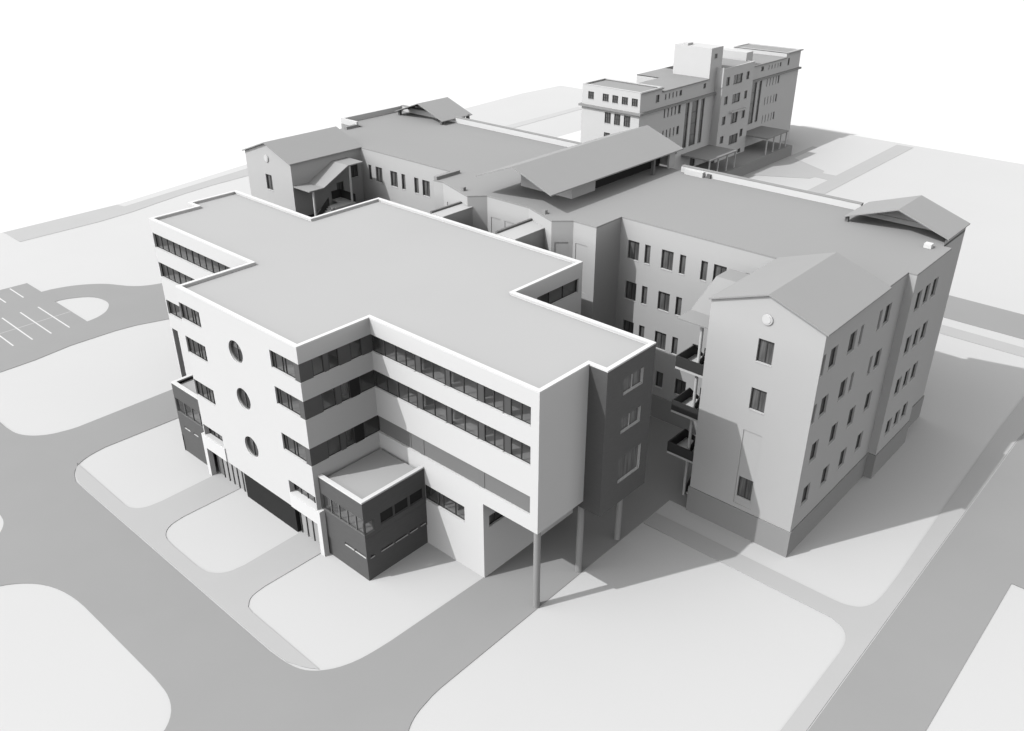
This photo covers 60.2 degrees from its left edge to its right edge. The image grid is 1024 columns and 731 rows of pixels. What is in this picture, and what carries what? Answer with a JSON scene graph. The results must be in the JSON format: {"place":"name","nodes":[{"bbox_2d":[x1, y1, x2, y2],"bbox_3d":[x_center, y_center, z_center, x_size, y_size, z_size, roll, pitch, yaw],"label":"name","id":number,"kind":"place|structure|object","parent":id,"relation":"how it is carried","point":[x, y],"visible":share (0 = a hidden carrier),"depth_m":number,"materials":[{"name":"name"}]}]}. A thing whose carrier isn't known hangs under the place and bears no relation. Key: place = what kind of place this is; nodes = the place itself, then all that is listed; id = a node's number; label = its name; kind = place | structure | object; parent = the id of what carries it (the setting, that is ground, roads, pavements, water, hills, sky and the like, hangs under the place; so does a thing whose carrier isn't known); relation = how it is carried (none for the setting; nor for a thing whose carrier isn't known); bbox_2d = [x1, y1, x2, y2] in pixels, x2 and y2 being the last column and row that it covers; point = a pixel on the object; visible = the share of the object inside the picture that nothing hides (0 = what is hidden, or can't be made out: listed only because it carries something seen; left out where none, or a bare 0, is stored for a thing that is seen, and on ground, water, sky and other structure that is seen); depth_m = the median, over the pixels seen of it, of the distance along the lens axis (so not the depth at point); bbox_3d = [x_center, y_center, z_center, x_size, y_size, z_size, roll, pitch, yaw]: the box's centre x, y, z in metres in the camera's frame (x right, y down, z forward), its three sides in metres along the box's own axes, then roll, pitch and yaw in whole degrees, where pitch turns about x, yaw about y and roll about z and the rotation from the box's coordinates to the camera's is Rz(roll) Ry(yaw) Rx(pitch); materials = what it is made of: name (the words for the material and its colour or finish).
{"place":"outdoors","nodes":[
{"label":"outdoors","id":0,"kind":"place"},
{"bbox_2d":[0,283,168,371],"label":"parking area","id":1,"kind":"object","parent":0,"point":[129,306],"visible":0.94,"depth_m":88.81,"materials":[{"name":"grey concrete"}]},
{"bbox_2d":[0,288,69,345],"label":"road marking","id":2,"kind":"object","parent":1,"relation":"on","point":[30,319],"visible":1,"depth_m":87.58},
{"bbox_2d":[4,168,247,241],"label":"path","id":3,"kind":"structure","parent":0,"point":[59,225],"depth_m":116.43,"materials":[{"name":"concrete"}]},
{"bbox_2d":[76,464,320,668],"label":"pavement","id":4,"kind":"structure","parent":0,"point":[232,592],"depth_m":56.89,"materials":[{"name":"concrete"}]},
{"bbox_2d":[0,86,1023,730],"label":"lawn","id":5,"kind":"structure","parent":0,"point":[642,626],"depth_m":55.30,"materials":[{"name":"white"}]},
{"bbox_2d":[149,190,655,607],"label":"office building","id":6,"kind":"structure","parent":5,"relation":"on","point":[369,378],"depth_m":54.90,"materials":[{"name":"paint"}]},
{"bbox_2d":[154,233,174,255],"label":"window","id":7,"kind":"structure","parent":6,"relation":"in","point":[157,247],"depth_m":69.98,"materials":[{"name":"white glass"}]},
{"bbox_2d":[160,263,179,284],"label":"window","id":8,"kind":"structure","parent":6,"relation":"in","point":[167,278],"depth_m":71.12,"materials":[{"name":"white glass"}]},
{"bbox_2d":[168,301,181,320],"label":"window","id":9,"kind":"structure","parent":6,"relation":"in","point":[170,313],"depth_m":72.94,"materials":[{"name":"white glass"}]},
{"bbox_2d":[172,242,193,264],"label":"window","id":10,"kind":"structure","parent":6,"relation":"in","point":[175,255],"depth_m":68.30,"materials":[{"name":"white glass"}]},
{"bbox_2d":[180,303,201,328],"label":"window","id":11,"kind":"structure","parent":6,"relation":"in","point":[199,326],"depth_m":57.95,"materials":[{"name":"white glass"}]},
{"bbox_2d":[187,337,207,362],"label":"window","id":12,"kind":"structure","parent":6,"relation":"in","point":[193,353],"depth_m":59.18,"materials":[{"name":"white glass"}]},
{"bbox_2d":[191,250,212,273],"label":"window","id":13,"kind":"structure","parent":6,"relation":"in","point":[194,264],"depth_m":66.66,"materials":[{"name":"white glass"}]},
{"bbox_2d":[195,380,215,405],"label":"window","id":14,"kind":"structure","parent":6,"relation":"in","point":[202,396],"depth_m":60.74,"materials":[{"name":"white glass"}]},
{"bbox_2d":[205,428,223,446],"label":"window","id":15,"kind":"structure","parent":6,"relation":"in","point":[217,439],"depth_m":62.59,"materials":[{"name":"white glass"}]},
{"bbox_2d":[221,458,229,479],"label":"pillar","id":16,"kind":"structure","parent":6,"relation":"in","point":[224,463],"depth_m":63.99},
{"bbox_2d":[226,462,233,481],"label":"pillar","id":17,"kind":"structure","parent":6,"relation":"in","point":[229,467],"depth_m":63.59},
{"bbox_2d":[231,464,238,485],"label":"pillar","id":18,"kind":"structure","parent":6,"relation":"in","point":[234,471],"depth_m":63.22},
{"bbox_2d":[230,340,241,362],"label":"round window","id":19,"kind":"structure","parent":6,"relation":"in","point":[236,358],"depth_m":55.59,"materials":[{"name":"grey glass"}]},
{"bbox_2d":[236,468,243,489],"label":"pillar","id":20,"kind":"structure","parent":6,"relation":"in","point":[239,474],"depth_m":62.82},
{"bbox_2d":[238,388,249,408],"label":"round window","id":21,"kind":"structure","parent":6,"relation":"in","point":[246,406],"depth_m":57.26,"materials":[{"name":"grey glass"}]},
{"bbox_2d":[246,436,257,456],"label":"round window","id":22,"kind":"structure","parent":6,"relation":"in","point":[254,453],"depth_m":58.97,"materials":[{"name":"grey glass"}]},
{"bbox_2d":[271,351,294,379],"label":"window","id":23,"kind":"structure","parent":6,"relation":"in","point":[282,371],"depth_m":52.13,"materials":[{"name":"white glass"}]},
{"bbox_2d":[276,387,299,416],"bbox_3d":[-13.407,2.131,53.008,2.340,1.280,0.177,23,36,36],"label":"window","id":24,"kind":"structure","parent":6,"relation":"in","point":[281,404],"depth_m":53.31,"materials":[{"name":"white glass"}]},
{"bbox_2d":[283,434,306,463],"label":"window","id":25,"kind":"structure","parent":6,"relation":"in","point":[294,454],"depth_m":54.86,"materials":[{"name":"white glass"}]},
{"bbox_2d":[299,512,307,534],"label":"pillar","id":26,"kind":"structure","parent":6,"relation":"in","point":[302,517],"depth_m":58.44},
{"bbox_2d":[305,516,313,538],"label":"pillar","id":27,"kind":"structure","parent":6,"relation":"in","point":[308,521],"depth_m":58.05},
{"bbox_2d":[312,521,319,542],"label":"pillar","id":28,"kind":"structure","parent":6,"relation":"in","point":[315,528],"depth_m":57.66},
{"bbox_2d":[312,355,324,376],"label":"window","id":29,"kind":"structure","parent":6,"relation":"in","point":[320,355],"depth_m":51.87,"materials":[{"name":"grey glass"}]},
{"bbox_2d":[322,388,336,411],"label":"window","id":30,"kind":"structure","parent":6,"relation":"in","point":[333,388],"depth_m":53.43,"materials":[{"name":"grey glass"}]},
{"bbox_2d":[327,348,339,369],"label":"window","id":31,"kind":"structure","parent":6,"relation":"in","point":[338,365],"depth_m":52.54,"materials":[{"name":"grey glass"}]},
{"bbox_2d":[327,434,341,457],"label":"window","id":32,"kind":"structure","parent":6,"relation":"in","point":[340,450],"depth_m":55.01,"materials":[{"name":"grey glass"}]},
{"bbox_2d":[340,381,350,402],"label":"window","id":33,"kind":"structure","parent":6,"relation":"in","point":[349,398],"depth_m":54.18,"materials":[{"name":"grey glass"}]},
{"bbox_2d":[350,338,362,360],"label":"window","id":34,"kind":"structure","parent":6,"relation":"in","point":[360,338],"depth_m":53.67,"materials":[{"name":"grey glass"}]},
{"bbox_2d":[359,370,375,393],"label":"window","id":35,"kind":"structure","parent":6,"relation":"in","point":[373,370],"depth_m":55.37,"materials":[{"name":"grey glass"}]},
{"bbox_2d":[363,415,379,438],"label":"window","id":36,"kind":"structure","parent":6,"relation":"in","point":[377,415],"depth_m":56.96,"materials":[{"name":"grey glass"}]},
{"bbox_2d":[372,335,395,361],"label":"window","id":37,"kind":"structure","parent":6,"relation":"in","point":[374,351],"depth_m":53.88,"materials":[{"name":"white glass"}]},
{"bbox_2d":[375,371,397,397],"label":"window","id":38,"kind":"structure","parent":6,"relation":"in","point":[386,391],"depth_m":55.09,"materials":[{"name":"white glass"}]},
{"bbox_2d":[395,346,415,371],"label":"window","id":39,"kind":"structure","parent":6,"relation":"in","point":[396,361],"depth_m":52.72,"materials":[{"name":"white glass"}]},
{"bbox_2d":[397,381,417,407],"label":"window","id":40,"kind":"structure","parent":6,"relation":"in","point":[399,398],"depth_m":53.89,"materials":[{"name":"white glass"}]},
{"bbox_2d":[426,485,438,505],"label":"window","id":41,"kind":"structure","parent":6,"relation":"in","point":[429,500],"depth_m":56.21,"materials":[{"name":"grey glass"}]},
{"bbox_2d":[420,357,445,385],"bbox_3d":[-4.612,0.278,51.157,2.080,1.220,0.177,23,36,36],"label":"window","id":42,"kind":"structure","parent":6,"relation":"in","point":[421,373],"depth_m":51.33,"materials":[{"name":"white glass"}]},
{"bbox_2d":[422,394,446,422],"bbox_3d":[-4.609,2.479,52.341,2.080,1.280,0.177,23,36,36],"label":"window","id":43,"kind":"structure","parent":6,"relation":"in","point":[433,415],"depth_m":52.56,"materials":[{"name":"white glass"}]},
{"bbox_2d":[437,492,464,522],"bbox_3d":[-3.735,8.720,54.849,2.470,1.250,0.227,23,36,36],"label":"window","id":44,"kind":"structure","parent":6,"relation":"in","point":[443,508],"depth_m":55.20,"materials":[{"name":"white glass"}]},
{"bbox_2d":[449,370,477,400],"bbox_3d":[-2.743,1.074,49.673,2.190,1.220,0.177,23,36,36],"label":"window","id":45,"kind":"structure","parent":6,"relation":"in","point":[463,393],"depth_m":49.81,"materials":[{"name":"white glass"}]},
{"bbox_2d":[450,408,478,438],"bbox_3d":[-2.741,3.275,50.858,2.190,1.280,0.177,23,36,36],"label":"window","id":46,"kind":"structure","parent":6,"relation":"in","point":[477,437],"depth_m":51.05,"materials":[{"name":"white glass"}]},
{"bbox_2d":[482,386,503,412],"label":"window","id":47,"kind":"structure","parent":6,"relation":"in","point":[493,407],"depth_m":48.46,"materials":[{"name":"white glass"}]},
{"bbox_2d":[483,424,503,451],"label":"window","id":48,"kind":"structure","parent":6,"relation":"in","point":[486,442],"depth_m":49.72,"materials":[{"name":"white glass"}]},
{"bbox_2d":[489,512,504,527],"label":"window","id":49,"kind":"structure","parent":6,"relation":"in","point":[495,521],"depth_m":54.09,"materials":[{"name":"grey glass"}]},
{"bbox_2d":[509,437,529,465],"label":"window","id":50,"kind":"structure","parent":6,"relation":"in","point":[520,459],"depth_m":48.61,"materials":[{"name":"white glass"}]},
{"bbox_2d":[509,398,530,426],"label":"window","id":51,"kind":"structure","parent":6,"relation":"in","point":[521,420],"depth_m":47.36,"materials":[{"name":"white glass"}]},
{"bbox_2d":[548,279,577,304],"bbox_3d":[3.091,-4.868,60.567,0.227,1.090,4.450,23,36,36],"label":"window","id":52,"kind":"structure","parent":6,"relation":"in","point":[575,292],"depth_m":61.19,"materials":[{"name":"grey glass"}]},
{"bbox_2d":[617,445,638,481],"bbox_3d":[6.878,5.794,52.804,0.080,1.780,2.230,23,36,36],"label":"window","id":53,"kind":"structure","parent":6,"relation":"in","point":[628,462],"depth_m":52.95,"materials":[{"name":"glass"}]},
{"bbox_2d":[621,407,638,431],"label":"window","id":54,"kind":"structure","parent":6,"relation":"in","point":[632,417],"depth_m":51.33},
{"bbox_2d":[623,368,641,393],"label":"window","id":55,"kind":"structure","parent":6,"relation":"in","point":[634,379],"depth_m":50.11,"materials":[{"name":"glass"}]},
{"bbox_2d":[242,97,969,557],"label":"grey building","id":56,"kind":"structure","parent":5,"relation":"on","point":[792,333],"depth_m":64.27,"materials":[{"name":"concrete"}]},
{"bbox_2d":[267,174,273,190],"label":"window","id":57,"kind":"structure","parent":56,"relation":"in","point":[270,185],"depth_m":83.51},
{"bbox_2d":[350,164,358,177],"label":"window","id":58,"kind":"structure","parent":56,"relation":"in","point":[354,174],"depth_m":85.81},
{"bbox_2d":[376,167,382,183],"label":"window","id":59,"kind":"structure","parent":56,"relation":"in","point":[379,170],"depth_m":84.91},
{"bbox_2d":[391,171,397,187],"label":"window","id":60,"kind":"structure","parent":56,"relation":"in","point":[394,174],"depth_m":83.62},
{"bbox_2d":[415,178,418,194],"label":"window","id":61,"kind":"structure","parent":56,"relation":"in","point":[416,179],"depth_m":81.80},
{"bbox_2d":[423,180,429,197],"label":"window","id":62,"kind":"structure","parent":56,"relation":"in","point":[426,184],"depth_m":81.00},
{"bbox_2d":[430,201,472,226],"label":"footbridge","id":63,"kind":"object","parent":56,"relation":"attached to","point":[459,212],"visible":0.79,"depth_m":71.34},
{"bbox_2d":[495,218,544,248],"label":"footbridge","id":64,"kind":"object","parent":56,"relation":"attached to","point":[530,231],"visible":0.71,"depth_m":66.98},
{"bbox_2d":[624,320,633,333],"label":"window","id":65,"kind":"structure","parent":56,"relation":"in","point":[628,326],"depth_m":70.57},
{"bbox_2d":[624,281,636,301],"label":"window","id":66,"kind":"structure","parent":56,"relation":"in","point":[630,286],"depth_m":69.12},
{"bbox_2d":[627,240,639,261],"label":"window","id":67,"kind":"structure","parent":56,"relation":"in","point":[633,254],"depth_m":67.52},
{"bbox_2d":[639,325,644,337],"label":"window","id":68,"kind":"structure","parent":56,"relation":"in","point":[641,334],"depth_m":69.81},
{"bbox_2d":[641,286,647,305],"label":"window","id":69,"kind":"structure","parent":56,"relation":"in","point":[644,296],"depth_m":68.37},
{"bbox_2d":[644,245,650,264],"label":"window","id":70,"kind":"structure","parent":56,"relation":"in","point":[648,248],"depth_m":66.78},
{"bbox_2d":[655,371,662,388],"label":"window","id":71,"kind":"structure","parent":56,"relation":"in","point":[659,380],"depth_m":70.36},
{"bbox_2d":[655,331,665,351],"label":"window","id":72,"kind":"structure","parent":56,"relation":"in","point":[660,339],"depth_m":68.88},
{"bbox_2d":[657,291,669,312],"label":"window","id":73,"kind":"structure","parent":56,"relation":"in","point":[663,305],"depth_m":67.30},
{"bbox_2d":[660,249,673,271],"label":"window","id":74,"kind":"structure","parent":56,"relation":"in","point":[667,258],"depth_m":65.73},
{"bbox_2d":[671,337,677,355],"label":"window","id":75,"kind":"structure","parent":56,"relation":"in","point":[675,340],"depth_m":68.13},
{"bbox_2d":[675,297,681,316],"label":"window","id":76,"kind":"structure","parent":56,"relation":"in","point":[679,300],"depth_m":66.55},
{"bbox_2d":[674,379,685,394],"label":"window","id":77,"kind":"structure","parent":56,"relation":"in","point":[680,385],"depth_m":69.18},
{"bbox_2d":[678,255,685,275],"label":"window","id":78,"kind":"structure","parent":56,"relation":"in","point":[683,258],"depth_m":64.95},
{"bbox_2d":[700,261,707,281],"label":"window","id":79,"kind":"structure","parent":56,"relation":"in","point":[704,264],"depth_m":63.88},
{"bbox_2d":[713,264,726,279],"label":"window","id":80,"kind":"structure","parent":56,"relation":"in","point":[719,269],"depth_m":62.99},
{"bbox_2d":[736,476,752,501],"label":"window","id":81,"kind":"structure","parent":56,"relation":"in","point":[745,486],"depth_m":57.24,"materials":[{"name":"glass"}]},
{"bbox_2d":[748,388,766,414],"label":"window","id":82,"kind":"structure","parent":56,"relation":"in","point":[758,397],"depth_m":54.12,"materials":[{"name":"glass"}]},
{"bbox_2d":[755,339,774,366],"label":"window","id":83,"kind":"structure","parent":56,"relation":"in","point":[765,350],"depth_m":52.54,"materials":[{"name":"glass"}]},
{"bbox_2d":[801,485,807,506],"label":"window","id":84,"kind":"structure","parent":56,"relation":"in","point":[804,500],"depth_m":56.12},
{"bbox_2d":[809,442,815,463],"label":"window","id":85,"kind":"structure","parent":56,"relation":"in","point":[812,457],"depth_m":54.59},
{"bbox_2d":[818,396,825,418],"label":"window","id":86,"kind":"structure","parent":56,"relation":"in","point":[822,412],"depth_m":53.19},
{"bbox_2d":[820,467,826,487],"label":"window","id":87,"kind":"structure","parent":56,"relation":"in","point":[823,481],"depth_m":57.95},
{"bbox_2d":[827,347,835,371],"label":"window","id":88,"kind":"structure","parent":56,"relation":"in","point":[831,365],"depth_m":51.64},
{"bbox_2d":[828,424,835,445],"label":"window","id":89,"kind":"structure","parent":56,"relation":"in","point":[831,439],"depth_m":56.39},
{"bbox_2d":[837,380,844,401],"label":"window","id":90,"kind":"structure","parent":56,"relation":"in","point":[840,396],"depth_m":54.92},
{"bbox_2d":[838,449,844,469],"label":"window","id":91,"kind":"structure","parent":56,"relation":"in","point":[841,464],"depth_m":59.72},
{"bbox_2d":[846,408,852,428],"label":"window","id":92,"kind":"structure","parent":56,"relation":"in","point":[849,423],"depth_m":58.17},
{"bbox_2d":[847,332,854,355],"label":"window","id":93,"kind":"structure","parent":56,"relation":"in","point":[850,349],"depth_m":53.38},
{"bbox_2d":[854,433,860,453],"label":"window","id":94,"kind":"structure","parent":56,"relation":"in","point":[857,447],"depth_m":61.47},
{"bbox_2d":[863,392,869,412],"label":"window","id":95,"kind":"structure","parent":56,"relation":"in","point":[866,402],"depth_m":59.90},
{"bbox_2d":[873,350,879,370],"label":"window","id":96,"kind":"structure","parent":56,"relation":"in","point":[877,354],"depth_m":58.47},
{"bbox_2d":[882,304,889,326],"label":"window","id":97,"kind":"structure","parent":56,"relation":"in","point":[887,308],"depth_m":56.91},
{"bbox_2d":[0,0,1023,232],"bbox_3d":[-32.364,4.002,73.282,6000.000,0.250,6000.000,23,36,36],"label":"sky","id":98,"kind":"structure","parent":0,"point":[105,103],"depth_m":215.68,"materials":[{"name":"white"}]},
{"bbox_2d":[0,295,1023,730],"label":"road","id":99,"kind":"structure","parent":0,"point":[198,653],"depth_m":52.96,"materials":[{"name":"asphalt"}]},
{"bbox_2d":[506,107,581,127],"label":"path","id":100,"kind":"structure","parent":0,"point":[522,123],"depth_m":165.59,"materials":[{"name":"concrete"}]},
{"bbox_2d":[557,130,580,141],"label":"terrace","id":101,"kind":"structure","parent":0,"point":[575,136],"depth_m":153.47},
{"bbox_2d":[578,42,803,175],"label":"building","id":102,"kind":"structure","parent":0,"point":[718,108],"depth_m":128.98,"materials":[{"name":"paint"}]},
{"bbox_2d":[605,112,610,123],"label":"window","id":103,"kind":"structure","parent":102,"relation":"in","point":[607,115],"depth_m":120.07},
{"bbox_2d":[614,114,620,125],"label":"window","id":104,"kind":"structure","parent":102,"relation":"in","point":[617,116],"depth_m":119.13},
{"bbox_2d":[621,97,627,105],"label":"window","id":105,"kind":"structure","parent":102,"relation":"in","point":[624,99],"depth_m":117.26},
{"bbox_2d":[623,115,630,127],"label":"window","id":106,"kind":"structure","parent":102,"relation":"in","point":[626,118],"depth_m":118.18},
{"bbox_2d":[632,98,637,107],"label":"window","id":107,"kind":"structure","parent":102,"relation":"in","point":[634,101],"depth_m":116.32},
{"bbox_2d":[682,103,688,148],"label":"window","id":108,"kind":"structure","parent":102,"relation":"in","point":[687,104],"depth_m":126.01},
{"bbox_2d":[688,100,697,146],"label":"window","id":109,"kind":"structure","parent":102,"relation":"in","point":[695,103],"depth_m":127.34,"materials":[{"name":"glass"}]},
{"bbox_2d":[697,98,703,143],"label":"window","id":110,"kind":"structure","parent":102,"relation":"in","point":[702,100],"depth_m":128.66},
{"bbox_2d":[728,133,736,145],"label":"window","id":111,"kind":"structure","parent":102,"relation":"in","point":[732,139],"depth_m":135.06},
{"bbox_2d":[730,112,736,124],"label":"window","id":112,"kind":"structure","parent":102,"relation":"in","point":[734,115],"depth_m":133.19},
{"bbox_2d":[732,93,739,103],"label":"window","id":113,"kind":"structure","parent":102,"relation":"in","point":[735,98],"depth_m":131.82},
{"bbox_2d":[733,73,741,84],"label":"window","id":114,"kind":"structure","parent":102,"relation":"in","point":[737,78],"depth_m":130.44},
{"bbox_2d":[748,82,756,124],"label":"window","id":115,"kind":"structure","parent":102,"relation":"in","point":[754,84],"depth_m":138.55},
{"bbox_2d":[754,81,761,122],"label":"window","id":116,"kind":"structure","parent":102,"relation":"in","point":[760,82],"depth_m":139.79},
{"bbox_2d":[742,145,913,193],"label":"path","id":117,"kind":"structure","parent":0,"point":[792,166],"depth_m":134.77,"materials":[{"name":"concrete"}]},
{"bbox_2d":[644,324,1023,730],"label":"pavement","id":118,"kind":"structure","parent":0,"point":[861,626],"depth_m":55.83,"materials":[{"name":"concrete"}]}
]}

